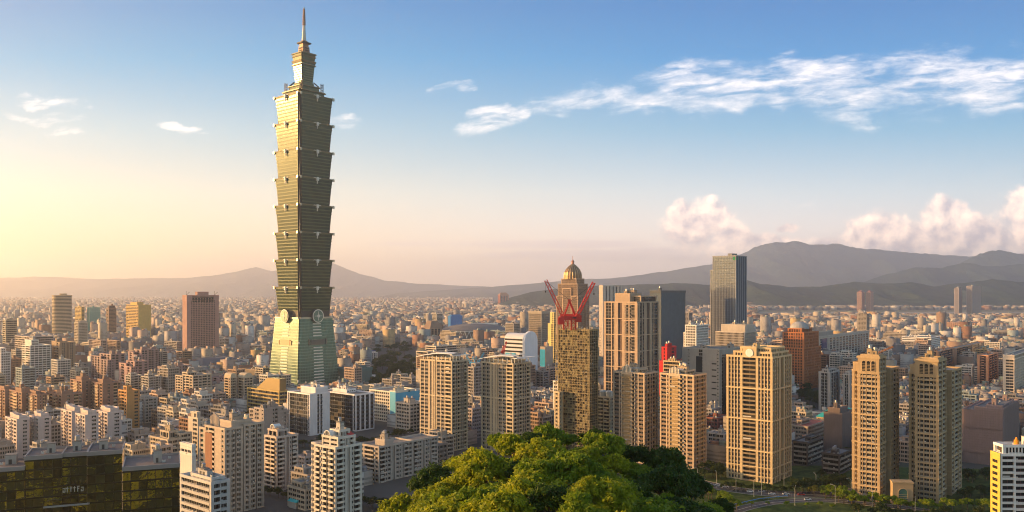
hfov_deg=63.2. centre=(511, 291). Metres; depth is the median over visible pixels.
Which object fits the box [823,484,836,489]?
street tree
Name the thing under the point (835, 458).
dark block
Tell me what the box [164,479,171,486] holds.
window
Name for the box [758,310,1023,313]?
airfield grass
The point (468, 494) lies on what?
broadleaf tree
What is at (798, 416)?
apartment block
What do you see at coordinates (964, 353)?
apartment block
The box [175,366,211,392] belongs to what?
white apartments
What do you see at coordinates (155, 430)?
apartment block
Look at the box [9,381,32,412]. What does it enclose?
brick apartments
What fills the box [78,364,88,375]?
apartment block
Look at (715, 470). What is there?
street tree
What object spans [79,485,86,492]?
window
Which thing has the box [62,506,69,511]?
window
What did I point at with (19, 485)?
window
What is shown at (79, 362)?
apartment block
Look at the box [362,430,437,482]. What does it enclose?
apartment row
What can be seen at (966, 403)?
apartment block
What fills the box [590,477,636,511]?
broadleaf tree
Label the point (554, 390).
office block
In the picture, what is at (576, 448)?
broadleaf tree
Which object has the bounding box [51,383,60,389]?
apartment block
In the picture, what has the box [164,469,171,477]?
window
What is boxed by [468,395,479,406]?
apartment block
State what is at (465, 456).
broadleaf tree
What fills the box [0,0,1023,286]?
sky
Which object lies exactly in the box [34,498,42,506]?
window
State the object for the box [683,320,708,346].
office block
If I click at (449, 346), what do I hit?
office block
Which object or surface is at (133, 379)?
apartment block
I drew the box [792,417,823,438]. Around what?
school building
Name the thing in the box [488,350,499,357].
apartment block
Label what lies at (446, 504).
broadleaf tree
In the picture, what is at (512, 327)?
apartment block
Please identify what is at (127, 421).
apartment block
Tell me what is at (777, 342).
apartment block
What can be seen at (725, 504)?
broadleaf tree
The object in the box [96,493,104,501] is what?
window
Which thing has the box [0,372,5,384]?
apartment block
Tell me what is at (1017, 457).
window
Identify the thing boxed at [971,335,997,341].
apartment block
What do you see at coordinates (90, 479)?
window
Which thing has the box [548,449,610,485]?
broadleaf tree
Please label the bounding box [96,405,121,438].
apartment block
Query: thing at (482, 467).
broadleaf tree
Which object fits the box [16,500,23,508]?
window
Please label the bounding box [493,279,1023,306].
hills
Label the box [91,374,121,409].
brick apartments
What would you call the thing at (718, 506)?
broadleaf tree
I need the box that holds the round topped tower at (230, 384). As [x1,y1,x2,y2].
[224,372,236,398]
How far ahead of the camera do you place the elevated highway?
4291.54 m
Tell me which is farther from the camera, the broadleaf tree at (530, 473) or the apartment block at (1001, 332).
the apartment block at (1001, 332)
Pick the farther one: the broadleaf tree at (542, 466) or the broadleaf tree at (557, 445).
the broadleaf tree at (557, 445)
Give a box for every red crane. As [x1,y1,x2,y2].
[544,280,581,329]
[558,282,594,330]
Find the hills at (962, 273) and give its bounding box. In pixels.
[865,263,1023,285]
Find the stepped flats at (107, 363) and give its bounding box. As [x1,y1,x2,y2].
[91,350,125,379]
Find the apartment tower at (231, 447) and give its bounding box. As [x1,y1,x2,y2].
[199,409,264,511]
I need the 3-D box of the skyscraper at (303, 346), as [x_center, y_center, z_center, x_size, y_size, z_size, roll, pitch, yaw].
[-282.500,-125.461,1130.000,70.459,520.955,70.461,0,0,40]
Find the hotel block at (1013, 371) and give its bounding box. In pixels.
[1003,348,1023,392]
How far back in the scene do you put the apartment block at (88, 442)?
639.57 m
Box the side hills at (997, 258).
[960,250,1023,265]
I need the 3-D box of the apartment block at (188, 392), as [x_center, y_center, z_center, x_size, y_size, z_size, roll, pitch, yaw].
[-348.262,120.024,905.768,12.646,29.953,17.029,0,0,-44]
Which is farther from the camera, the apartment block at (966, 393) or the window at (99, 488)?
the apartment block at (966, 393)
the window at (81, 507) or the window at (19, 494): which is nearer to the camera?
the window at (19, 494)
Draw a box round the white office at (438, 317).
[424,312,442,323]
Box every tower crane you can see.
[464,352,475,363]
[475,352,484,362]
[879,346,893,353]
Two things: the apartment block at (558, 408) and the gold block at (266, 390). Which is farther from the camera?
the gold block at (266, 390)
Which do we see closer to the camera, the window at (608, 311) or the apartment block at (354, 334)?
the window at (608, 311)
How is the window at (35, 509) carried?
in the mirrored building at (103, 475)
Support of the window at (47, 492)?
in the mirrored building at (103, 475)
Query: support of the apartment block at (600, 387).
on the city ground at (273, 502)
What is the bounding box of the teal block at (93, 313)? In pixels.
[87,306,100,330]
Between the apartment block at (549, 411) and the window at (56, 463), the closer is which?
the window at (56, 463)
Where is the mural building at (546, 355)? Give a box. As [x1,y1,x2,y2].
[540,342,552,366]
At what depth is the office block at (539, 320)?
1758.65 m
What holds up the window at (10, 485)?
in the mirrored building at (103, 475)
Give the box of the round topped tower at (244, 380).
[237,372,253,397]
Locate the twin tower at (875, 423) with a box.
[851,345,899,501]
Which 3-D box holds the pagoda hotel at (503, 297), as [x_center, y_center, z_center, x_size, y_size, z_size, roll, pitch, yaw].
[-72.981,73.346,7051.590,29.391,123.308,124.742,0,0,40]
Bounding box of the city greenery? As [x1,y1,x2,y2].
[245,308,851,460]
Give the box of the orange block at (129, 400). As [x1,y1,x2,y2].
[118,385,139,427]
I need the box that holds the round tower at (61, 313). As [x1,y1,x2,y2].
[52,294,71,333]
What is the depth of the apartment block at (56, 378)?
1028.57 m
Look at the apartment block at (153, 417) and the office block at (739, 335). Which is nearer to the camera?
the apartment block at (153, 417)
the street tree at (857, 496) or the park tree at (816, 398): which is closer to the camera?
the street tree at (857, 496)
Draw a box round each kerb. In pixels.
[705,480,851,497]
[734,498,929,511]
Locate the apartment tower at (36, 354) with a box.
[22,336,50,377]
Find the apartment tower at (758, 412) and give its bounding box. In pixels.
[726,343,791,483]
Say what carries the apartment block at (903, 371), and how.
on the city ground at (273, 502)
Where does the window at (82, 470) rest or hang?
in the mirrored building at (103, 475)
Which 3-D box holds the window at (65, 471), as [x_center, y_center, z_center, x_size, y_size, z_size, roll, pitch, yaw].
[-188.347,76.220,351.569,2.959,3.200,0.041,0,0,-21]
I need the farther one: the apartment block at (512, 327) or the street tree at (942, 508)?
the apartment block at (512, 327)
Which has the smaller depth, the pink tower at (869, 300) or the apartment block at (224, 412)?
the apartment block at (224, 412)
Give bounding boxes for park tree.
[370,379,381,383]
[386,367,396,371]
[390,344,397,351]
[404,362,414,368]
[798,391,806,401]
[802,383,811,386]
[812,396,818,407]
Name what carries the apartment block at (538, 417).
on the city ground at (273, 502)
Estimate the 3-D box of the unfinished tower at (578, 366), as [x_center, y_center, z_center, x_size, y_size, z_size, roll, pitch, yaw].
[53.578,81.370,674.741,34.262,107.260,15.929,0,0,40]
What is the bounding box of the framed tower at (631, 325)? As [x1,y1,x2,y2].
[603,288,658,391]
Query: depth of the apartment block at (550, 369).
1080.80 m
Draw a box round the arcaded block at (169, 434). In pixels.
[150,421,191,453]
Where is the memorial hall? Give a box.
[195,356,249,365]
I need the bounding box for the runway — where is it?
[760,312,1023,312]
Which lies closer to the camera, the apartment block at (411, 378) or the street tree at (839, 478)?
the street tree at (839, 478)
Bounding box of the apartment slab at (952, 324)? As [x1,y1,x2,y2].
[947,320,977,326]
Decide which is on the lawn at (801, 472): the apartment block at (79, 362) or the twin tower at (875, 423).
the twin tower at (875, 423)
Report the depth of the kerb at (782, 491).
557.23 m
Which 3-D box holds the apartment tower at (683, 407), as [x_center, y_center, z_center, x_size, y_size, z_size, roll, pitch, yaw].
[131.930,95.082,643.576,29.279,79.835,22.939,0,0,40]
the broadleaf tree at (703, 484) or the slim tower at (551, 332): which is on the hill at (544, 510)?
the broadleaf tree at (703, 484)
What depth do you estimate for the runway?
5249.94 m
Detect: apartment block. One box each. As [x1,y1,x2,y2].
[0,343,9,351]
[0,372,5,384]
[0,437,15,458]
[4,339,14,351]
[5,411,29,457]
[11,348,21,357]
[11,355,21,384]
[15,363,35,388]
[29,410,50,449]
[29,439,48,448]
[34,384,47,389]
[36,403,60,417]
[41,385,54,394]
[46,372,64,384]
[51,355,70,376]
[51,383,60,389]
[51,416,60,445]
[53,335,63,340]
[61,404,82,445]
[70,365,84,378]
[74,320,87,344]
[74,360,86,366]
[75,407,98,441]
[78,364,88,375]
[82,438,94,444]
[88,331,97,338]
[88,337,106,352]
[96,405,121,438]
[98,435,120,441]
[107,338,120,349]
[122,413,131,435]
[124,439,149,458]
[125,372,141,388]
[127,426,153,442]
[134,435,149,444]
[140,385,150,393]
[140,395,157,422]
[141,370,160,389]
[149,387,167,406]
[151,403,161,426]
[151,426,164,434]
[151,440,172,453]
[155,344,165,350]
[157,404,172,425]
[158,417,178,429]
[159,349,167,365]
[159,362,179,392]
[159,392,172,405]
[164,338,181,349]
[165,402,185,418]
[169,399,180,405]
[170,390,188,401]
[175,357,188,363]
[176,348,191,359]
[179,398,194,406]
[179,407,200,416]
[179,410,191,430]
[183,388,197,396]
[188,399,209,410]
[188,411,203,458]
[191,365,206,372]
[192,388,212,400]
[199,387,212,391]
[201,403,213,418]
[208,387,225,400]
[208,398,228,403]
[211,402,236,415]
[213,406,230,417]
[219,336,228,345]
[228,366,244,376]
[249,398,288,433]
[250,344,269,353]
[255,364,269,378]
[256,330,270,339]
[259,372,278,384]
[277,370,290,384]
[287,476,310,510]
[291,464,310,479]
[298,450,310,464]
[339,349,351,355]
[344,363,361,382]
[344,380,361,385]
[345,331,360,335]
[355,323,369,329]
[355,358,369,366]
[356,334,374,349]
[356,385,371,390]
[359,328,374,335]
[368,383,380,387]
[382,374,398,385]
[391,369,407,380]
[394,381,412,387]
[395,395,419,432]
[400,372,415,387]
[416,354,428,367]
[429,428,453,455]
[438,441,447,463]
[440,330,459,340]
[446,341,468,352]
[460,338,482,346]
[464,352,479,365]
[468,362,480,397]
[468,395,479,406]
[468,402,480,437]
[474,395,480,399]
[480,346,492,360]
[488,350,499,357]
[490,330,504,333]
[505,321,519,335]
[529,361,535,385]
[531,391,545,400]
[531,402,541,410]
[531,409,551,431]
[534,396,552,408]
[536,368,548,388]
[536,387,552,394]
[539,364,556,385]
[540,392,552,399]
[540,406,553,425]
[554,391,562,445]
[598,382,603,394]
[685,310,692,324]
[707,400,721,415]
[707,425,725,442]
[770,340,782,345]
[792,399,812,409]
[792,406,811,417]
[792,413,801,423]
[821,351,829,370]
[829,351,842,368]
[839,362,852,381]
[840,350,856,359]
[842,356,856,365]
[857,312,868,330]
[869,338,883,347]
[878,347,891,358]
[883,331,907,340]
[896,365,907,379]
[899,392,908,398]
[899,400,908,414]
[899,413,908,421]
[899,415,908,434]
[899,435,908,462]
[900,341,914,346]
[906,329,925,334]
[915,338,930,344]
[918,343,931,354]
[955,364,973,385]
[962,349,976,365]
[962,389,978,400]
[962,398,974,405]
[966,363,976,384]
[970,339,1001,348]
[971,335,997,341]
[975,347,989,353]
[983,392,1001,397]
[990,435,1023,511]
[991,346,1003,357]
[993,330,1006,335]
[998,358,1002,376]
[1001,344,1023,350]
[1002,392,1023,400]
[1019,403,1023,411]
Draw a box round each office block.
[15,332,53,358]
[416,341,457,355]
[528,309,549,345]
[553,380,557,408]
[663,356,681,371]
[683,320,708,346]
[715,320,755,346]
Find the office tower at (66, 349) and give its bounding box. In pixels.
[51,338,75,366]
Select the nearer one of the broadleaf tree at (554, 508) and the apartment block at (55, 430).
the broadleaf tree at (554, 508)
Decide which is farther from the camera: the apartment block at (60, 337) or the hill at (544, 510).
the apartment block at (60, 337)
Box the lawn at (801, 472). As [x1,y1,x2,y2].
[651,465,989,511]
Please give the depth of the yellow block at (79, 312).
2509.02 m
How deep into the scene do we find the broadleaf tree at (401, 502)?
167.01 m
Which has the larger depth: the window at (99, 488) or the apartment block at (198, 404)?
the apartment block at (198, 404)
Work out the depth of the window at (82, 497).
353.84 m
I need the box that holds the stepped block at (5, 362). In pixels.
[0,347,10,384]
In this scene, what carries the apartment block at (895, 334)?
on the city ground at (273, 502)
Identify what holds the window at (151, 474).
in the mirrored building at (103, 475)
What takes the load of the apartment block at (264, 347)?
on the city ground at (273, 502)
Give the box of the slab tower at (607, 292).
[599,285,621,355]
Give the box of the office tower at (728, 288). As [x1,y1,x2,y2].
[710,253,746,345]
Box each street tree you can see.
[273,487,282,497]
[356,436,366,441]
[365,496,377,503]
[698,462,707,468]
[698,468,710,477]
[706,459,714,465]
[711,466,720,478]
[717,490,728,496]
[724,494,736,501]
[730,499,742,510]
[787,477,804,493]
[789,484,800,493]
[802,477,816,491]
[807,482,819,492]
[808,485,820,490]
[816,469,826,474]
[819,475,837,483]
[820,478,834,484]
[820,489,829,498]
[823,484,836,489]
[827,488,836,498]
[835,476,846,481]
[835,485,847,499]
[838,488,847,503]
[847,489,856,495]
[849,494,861,500]
[851,502,864,511]
[860,495,869,505]
[867,492,879,504]
[873,502,888,511]
[878,494,889,500]
[882,507,893,511]
[890,495,898,507]
[892,507,904,511]
[893,500,902,507]
[896,498,907,508]
[908,501,917,509]
[921,499,934,510]
[930,507,941,511]
[939,497,947,505]
[939,505,951,511]
[946,499,957,510]
[956,489,968,498]
[958,499,967,509]
[963,497,974,509]
[964,468,978,482]
[972,504,985,511]
[976,486,989,498]
[978,469,989,480]
[978,498,989,507]
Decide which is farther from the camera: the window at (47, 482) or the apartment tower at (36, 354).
the apartment tower at (36, 354)
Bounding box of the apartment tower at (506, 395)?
[479,353,534,450]
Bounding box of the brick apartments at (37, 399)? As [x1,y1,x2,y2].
[28,389,47,410]
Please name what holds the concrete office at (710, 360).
on the city ground at (273, 502)
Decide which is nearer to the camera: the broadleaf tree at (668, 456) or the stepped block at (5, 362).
the broadleaf tree at (668, 456)
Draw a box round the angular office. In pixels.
[423,320,441,335]
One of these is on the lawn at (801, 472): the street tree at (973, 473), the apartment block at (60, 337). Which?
the street tree at (973, 473)
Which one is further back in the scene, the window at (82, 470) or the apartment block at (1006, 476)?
the apartment block at (1006, 476)
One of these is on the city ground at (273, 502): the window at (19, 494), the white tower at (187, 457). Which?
the white tower at (187, 457)
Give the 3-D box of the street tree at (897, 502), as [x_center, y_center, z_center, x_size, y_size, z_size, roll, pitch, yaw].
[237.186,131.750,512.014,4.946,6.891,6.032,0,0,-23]
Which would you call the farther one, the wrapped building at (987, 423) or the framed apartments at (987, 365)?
the framed apartments at (987, 365)
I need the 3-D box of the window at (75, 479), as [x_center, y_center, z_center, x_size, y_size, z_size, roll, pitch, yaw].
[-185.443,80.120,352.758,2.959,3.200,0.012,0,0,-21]
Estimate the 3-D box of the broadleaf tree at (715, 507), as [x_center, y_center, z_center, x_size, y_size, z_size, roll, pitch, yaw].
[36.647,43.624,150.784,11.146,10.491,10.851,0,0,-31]
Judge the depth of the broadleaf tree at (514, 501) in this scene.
117.62 m
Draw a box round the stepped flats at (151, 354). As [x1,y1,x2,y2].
[128,345,158,370]
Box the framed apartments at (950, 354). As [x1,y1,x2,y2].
[934,341,983,366]
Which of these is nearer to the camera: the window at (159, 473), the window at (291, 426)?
the window at (159, 473)
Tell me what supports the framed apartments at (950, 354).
on the city ground at (273, 502)
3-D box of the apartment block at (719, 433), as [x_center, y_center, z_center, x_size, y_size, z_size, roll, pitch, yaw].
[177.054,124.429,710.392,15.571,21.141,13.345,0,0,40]
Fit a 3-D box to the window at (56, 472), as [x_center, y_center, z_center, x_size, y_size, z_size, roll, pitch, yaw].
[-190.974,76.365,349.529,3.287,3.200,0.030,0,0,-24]
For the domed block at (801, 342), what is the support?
on the city ground at (273, 502)
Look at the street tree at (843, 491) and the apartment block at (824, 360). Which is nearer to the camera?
the street tree at (843, 491)
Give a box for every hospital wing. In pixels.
[287,380,329,435]
[328,381,374,431]
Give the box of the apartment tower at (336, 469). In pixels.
[311,417,361,511]
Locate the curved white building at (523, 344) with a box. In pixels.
[504,331,537,369]
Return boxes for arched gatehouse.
[889,479,913,505]
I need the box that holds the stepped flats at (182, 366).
[157,360,191,373]
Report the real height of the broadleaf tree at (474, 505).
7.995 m
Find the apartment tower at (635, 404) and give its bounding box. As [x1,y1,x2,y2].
[613,363,658,463]
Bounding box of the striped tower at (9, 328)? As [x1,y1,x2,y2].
[2,317,16,343]
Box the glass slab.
[650,286,685,359]
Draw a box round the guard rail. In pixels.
[735,495,787,503]
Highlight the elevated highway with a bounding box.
[385,310,526,312]
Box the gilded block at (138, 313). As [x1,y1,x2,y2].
[126,301,150,337]
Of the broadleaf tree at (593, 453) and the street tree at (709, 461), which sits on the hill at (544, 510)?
the broadleaf tree at (593, 453)
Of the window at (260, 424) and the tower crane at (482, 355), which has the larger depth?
the tower crane at (482, 355)
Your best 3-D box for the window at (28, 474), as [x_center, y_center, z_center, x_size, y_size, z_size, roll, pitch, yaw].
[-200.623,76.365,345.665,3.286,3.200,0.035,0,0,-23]
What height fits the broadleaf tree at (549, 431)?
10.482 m
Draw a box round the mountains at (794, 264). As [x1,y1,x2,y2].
[373,241,1016,298]
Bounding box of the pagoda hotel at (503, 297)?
[497,293,508,303]
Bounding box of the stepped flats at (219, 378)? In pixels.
[212,375,223,382]
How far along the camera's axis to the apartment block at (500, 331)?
2013.15 m
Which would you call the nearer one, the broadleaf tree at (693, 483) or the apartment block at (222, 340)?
the broadleaf tree at (693, 483)
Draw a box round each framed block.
[818,365,839,409]
[843,370,851,407]
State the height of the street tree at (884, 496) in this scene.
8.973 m
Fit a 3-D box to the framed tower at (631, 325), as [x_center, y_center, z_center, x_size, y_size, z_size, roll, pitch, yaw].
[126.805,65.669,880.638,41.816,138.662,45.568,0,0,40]
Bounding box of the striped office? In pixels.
[902,333,939,347]
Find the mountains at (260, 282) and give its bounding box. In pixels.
[0,263,486,296]
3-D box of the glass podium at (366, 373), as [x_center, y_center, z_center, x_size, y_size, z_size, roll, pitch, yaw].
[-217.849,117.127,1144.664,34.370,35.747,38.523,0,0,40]
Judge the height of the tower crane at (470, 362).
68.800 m
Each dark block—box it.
[792,433,823,466]
[822,445,851,473]
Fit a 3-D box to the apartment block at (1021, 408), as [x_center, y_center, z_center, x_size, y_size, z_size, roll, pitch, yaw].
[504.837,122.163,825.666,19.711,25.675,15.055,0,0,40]
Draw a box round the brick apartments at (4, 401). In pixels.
[0,385,14,419]
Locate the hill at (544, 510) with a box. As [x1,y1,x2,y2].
[486,480,568,511]
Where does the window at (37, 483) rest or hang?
in the mirrored building at (103, 475)
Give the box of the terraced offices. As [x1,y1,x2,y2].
[180,463,229,511]
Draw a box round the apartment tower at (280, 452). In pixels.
[264,423,297,490]
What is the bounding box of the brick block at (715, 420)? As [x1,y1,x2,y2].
[707,410,725,429]
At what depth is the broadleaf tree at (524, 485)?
126.82 m
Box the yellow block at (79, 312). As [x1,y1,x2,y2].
[75,305,83,321]
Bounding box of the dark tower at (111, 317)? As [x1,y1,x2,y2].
[106,304,116,331]
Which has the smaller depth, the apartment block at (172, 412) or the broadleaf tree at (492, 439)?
the broadleaf tree at (492, 439)
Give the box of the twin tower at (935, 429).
[908,346,961,502]
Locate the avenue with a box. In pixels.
[705,481,851,496]
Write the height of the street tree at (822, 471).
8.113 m
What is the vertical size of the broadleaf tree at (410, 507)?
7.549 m
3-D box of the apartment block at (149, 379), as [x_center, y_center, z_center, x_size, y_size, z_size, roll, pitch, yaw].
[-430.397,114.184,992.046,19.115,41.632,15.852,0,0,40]
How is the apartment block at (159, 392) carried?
on the city ground at (273, 502)
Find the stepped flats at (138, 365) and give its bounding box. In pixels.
[119,355,148,382]
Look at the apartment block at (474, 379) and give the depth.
864.46 m
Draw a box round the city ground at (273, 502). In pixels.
[2,297,1020,511]
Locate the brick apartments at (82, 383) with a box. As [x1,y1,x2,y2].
[70,370,96,408]
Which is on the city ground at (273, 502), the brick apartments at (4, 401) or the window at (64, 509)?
the brick apartments at (4, 401)
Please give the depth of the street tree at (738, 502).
509.80 m
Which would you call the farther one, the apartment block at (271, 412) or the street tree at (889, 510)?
the apartment block at (271, 412)
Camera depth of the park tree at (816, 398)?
963.25 m
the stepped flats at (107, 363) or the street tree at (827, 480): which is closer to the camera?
the street tree at (827, 480)
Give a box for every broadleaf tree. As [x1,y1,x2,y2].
[377,492,417,511]
[406,461,450,492]
[406,501,426,511]
[408,500,429,511]
[410,487,428,503]
[414,485,455,504]
[419,495,463,511]
[424,480,457,494]
[441,455,459,469]
[441,468,487,492]
[446,456,460,471]
[448,447,488,469]
[452,483,498,506]
[457,445,514,486]
[457,498,481,511]
[477,485,536,511]
[478,479,505,489]
[487,432,504,455]
[492,456,518,482]
[494,432,529,457]
[498,468,566,497]
[498,474,544,506]
[503,459,519,476]
[511,456,562,479]
[512,435,557,460]
[520,431,545,442]
[527,481,566,511]
[533,421,569,444]
[545,481,576,510]
[545,485,568,511]
[547,438,566,454]
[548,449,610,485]
[556,488,597,511]
[563,432,580,449]
[567,447,582,453]
[567,474,605,502]
[571,463,623,485]
[575,445,601,460]
[577,426,602,444]
[578,430,629,456]
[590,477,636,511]
[593,503,617,511]
[595,452,630,471]
[597,473,638,489]
[604,478,643,501]
[617,462,653,475]
[620,443,651,462]
[621,468,649,479]
[629,476,656,498]
[630,499,673,511]
[631,463,695,496]
[640,495,690,511]
[642,445,689,469]
[652,464,708,500]
[657,491,695,501]
[662,495,700,505]
[674,502,716,511]
[693,473,713,501]
[698,499,725,511]
[703,502,724,511]
[708,496,735,511]
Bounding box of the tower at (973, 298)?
[966,285,980,313]
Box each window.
[0,473,5,480]
[0,483,5,490]
[0,492,5,499]
[0,502,5,509]
[7,473,14,480]
[7,482,14,489]
[7,492,14,499]
[7,501,14,508]
[16,472,23,479]
[16,481,23,489]
[16,491,23,498]
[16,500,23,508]
[25,461,33,469]
[25,471,33,478]
[25,480,33,488]
[25,490,33,497]
[25,499,33,506]
[34,461,42,468]
[34,470,42,477]
[34,480,42,487]
[34,489,42,496]
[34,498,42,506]
[34,508,42,511]
[44,460,51,467]
[44,470,51,477]
[44,479,51,486]
[44,488,51,495]
[44,497,52,505]
[44,508,52,511]
[53,460,61,467]
[53,469,61,476]
[53,478,61,485]
[53,487,61,495]
[53,497,61,504]
[53,507,61,511]
[62,458,69,465]
[62,468,69,475]
[62,477,69,484]
[62,486,69,493]
[62,495,69,502]
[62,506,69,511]
[71,458,78,465]
[71,467,78,474]
[71,476,78,483]
[71,485,78,492]
[71,494,78,502]
[71,505,78,511]
[79,457,86,464]
[79,466,86,473]
[79,475,86,483]
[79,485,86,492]
[79,494,86,501]
[79,505,86,510]
[87,457,95,464]
[87,466,95,473]
[87,476,95,483]
[87,485,95,492]
[87,494,95,501]
[87,503,95,511]
[96,456,104,464]
[96,466,104,473]
[96,475,104,482]
[96,484,104,491]
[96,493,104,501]
[96,503,104,510]
[105,456,112,463]
[105,465,112,472]
[105,474,112,481]
[105,484,112,491]
[105,493,112,500]
[105,502,112,509]
[114,455,121,462]
[114,464,121,471]
[114,474,121,481]
[114,483,121,490]
[114,492,121,499]
[114,501,121,508]
[122,473,129,480]
[122,482,129,490]
[122,492,129,500]
[122,502,129,509]
[131,472,138,479]
[131,482,138,489]
[131,491,138,499]
[131,501,138,508]
[139,471,146,479]
[139,481,146,488]
[139,491,146,498]
[139,500,146,508]
[148,471,154,478]
[148,480,154,488]
[148,490,154,497]
[148,499,154,507]
[156,470,162,477]
[156,480,162,487]
[156,489,162,497]
[156,499,162,506]
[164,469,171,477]
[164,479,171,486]
[164,489,171,496]
[164,498,171,505]
[164,508,171,511]
[172,469,179,476]
[172,478,179,486]
[172,488,179,495]
[172,497,179,505]
[172,507,179,511]
[201,424,260,507]
[248,389,257,410]
[288,392,293,431]
[330,393,333,426]
[421,358,463,447]
[483,361,525,448]
[559,330,596,448]
[606,297,657,390]
[615,373,656,449]
[662,371,704,466]
[729,352,789,482]
[855,358,894,498]
[912,361,959,501]
[1016,456,1023,459]
[1016,462,1023,465]
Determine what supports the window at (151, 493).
in the mirrored building at (103, 475)
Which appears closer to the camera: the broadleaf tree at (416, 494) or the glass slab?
the broadleaf tree at (416, 494)
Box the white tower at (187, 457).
[180,441,195,472]
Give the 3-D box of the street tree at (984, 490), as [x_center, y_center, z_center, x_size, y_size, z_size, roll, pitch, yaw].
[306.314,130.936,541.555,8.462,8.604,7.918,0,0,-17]
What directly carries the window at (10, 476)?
in the mirrored building at (103, 475)
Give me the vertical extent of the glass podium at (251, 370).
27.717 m
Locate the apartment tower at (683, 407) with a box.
[660,362,706,469]
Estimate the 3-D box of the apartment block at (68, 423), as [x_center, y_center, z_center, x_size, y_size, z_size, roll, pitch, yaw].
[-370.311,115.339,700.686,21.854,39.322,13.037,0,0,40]
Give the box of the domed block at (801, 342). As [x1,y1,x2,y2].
[782,321,820,388]
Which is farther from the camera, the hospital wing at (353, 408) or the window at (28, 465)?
the hospital wing at (353, 408)
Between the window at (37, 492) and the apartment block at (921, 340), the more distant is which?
the apartment block at (921, 340)
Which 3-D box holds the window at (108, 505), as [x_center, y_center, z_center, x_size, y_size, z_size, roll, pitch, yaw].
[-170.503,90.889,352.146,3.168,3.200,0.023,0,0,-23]
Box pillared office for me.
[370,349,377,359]
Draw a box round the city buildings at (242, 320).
[0,296,1023,494]
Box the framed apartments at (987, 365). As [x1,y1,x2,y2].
[977,349,998,383]
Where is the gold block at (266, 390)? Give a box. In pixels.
[247,377,287,410]
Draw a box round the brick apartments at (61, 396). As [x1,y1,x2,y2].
[48,384,82,407]
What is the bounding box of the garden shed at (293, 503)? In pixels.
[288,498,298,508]
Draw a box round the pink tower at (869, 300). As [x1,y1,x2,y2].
[866,290,873,311]
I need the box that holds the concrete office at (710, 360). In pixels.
[682,342,739,414]
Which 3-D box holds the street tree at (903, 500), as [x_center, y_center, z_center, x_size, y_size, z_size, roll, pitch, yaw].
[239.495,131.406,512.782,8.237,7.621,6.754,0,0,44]
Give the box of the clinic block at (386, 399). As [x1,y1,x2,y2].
[369,384,419,421]
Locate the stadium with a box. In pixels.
[442,323,504,338]
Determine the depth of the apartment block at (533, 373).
1051.90 m
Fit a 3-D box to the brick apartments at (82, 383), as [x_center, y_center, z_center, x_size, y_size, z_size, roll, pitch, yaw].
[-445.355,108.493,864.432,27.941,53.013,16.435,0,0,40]
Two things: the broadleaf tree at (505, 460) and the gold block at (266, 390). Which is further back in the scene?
the gold block at (266, 390)
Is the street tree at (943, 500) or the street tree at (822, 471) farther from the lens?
the street tree at (822, 471)
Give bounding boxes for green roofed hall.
[816,407,851,418]
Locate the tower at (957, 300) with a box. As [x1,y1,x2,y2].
[954,287,961,313]
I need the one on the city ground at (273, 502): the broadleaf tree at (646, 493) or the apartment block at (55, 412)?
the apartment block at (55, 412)
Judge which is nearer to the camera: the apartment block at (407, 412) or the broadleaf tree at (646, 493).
the broadleaf tree at (646, 493)
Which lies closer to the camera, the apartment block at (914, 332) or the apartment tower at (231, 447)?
the apartment tower at (231, 447)
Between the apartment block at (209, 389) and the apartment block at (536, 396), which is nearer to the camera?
the apartment block at (536, 396)
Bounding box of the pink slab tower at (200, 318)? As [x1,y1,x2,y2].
[182,291,218,349]
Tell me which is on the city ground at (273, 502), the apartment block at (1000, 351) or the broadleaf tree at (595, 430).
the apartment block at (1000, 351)
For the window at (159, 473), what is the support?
in the mirrored building at (103, 475)
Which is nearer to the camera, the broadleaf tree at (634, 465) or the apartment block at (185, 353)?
the broadleaf tree at (634, 465)
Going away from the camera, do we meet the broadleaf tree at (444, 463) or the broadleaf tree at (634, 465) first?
the broadleaf tree at (634, 465)
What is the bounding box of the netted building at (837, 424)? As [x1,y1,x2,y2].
[823,400,851,450]
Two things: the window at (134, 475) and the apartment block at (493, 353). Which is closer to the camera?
the window at (134, 475)
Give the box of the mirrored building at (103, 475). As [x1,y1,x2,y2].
[0,435,179,511]
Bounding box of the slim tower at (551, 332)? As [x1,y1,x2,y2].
[548,312,555,362]
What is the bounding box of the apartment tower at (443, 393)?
[416,349,469,450]
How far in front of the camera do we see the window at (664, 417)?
643.24 m
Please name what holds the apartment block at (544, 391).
on the city ground at (273, 502)
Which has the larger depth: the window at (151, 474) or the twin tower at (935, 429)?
the twin tower at (935, 429)
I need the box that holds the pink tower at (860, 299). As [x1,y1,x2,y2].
[857,290,864,311]
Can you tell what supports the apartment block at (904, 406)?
on the city ground at (273, 502)
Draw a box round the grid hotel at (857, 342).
[819,330,869,357]
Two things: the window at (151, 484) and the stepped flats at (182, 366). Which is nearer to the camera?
the window at (151, 484)
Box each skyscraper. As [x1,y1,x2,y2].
[269,8,339,385]
[556,260,588,358]
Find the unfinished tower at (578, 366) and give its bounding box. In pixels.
[555,326,600,449]
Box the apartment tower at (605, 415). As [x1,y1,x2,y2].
[598,390,612,434]
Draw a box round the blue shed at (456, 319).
[448,314,461,326]
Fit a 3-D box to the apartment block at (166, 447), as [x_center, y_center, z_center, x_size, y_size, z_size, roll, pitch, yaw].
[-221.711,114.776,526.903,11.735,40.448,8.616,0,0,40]
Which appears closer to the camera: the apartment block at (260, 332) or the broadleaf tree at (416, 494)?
the broadleaf tree at (416, 494)
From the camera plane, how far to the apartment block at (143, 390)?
925.90 m
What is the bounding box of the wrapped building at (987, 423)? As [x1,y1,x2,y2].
[962,392,1018,464]
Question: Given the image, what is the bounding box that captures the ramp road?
[733,498,929,511]

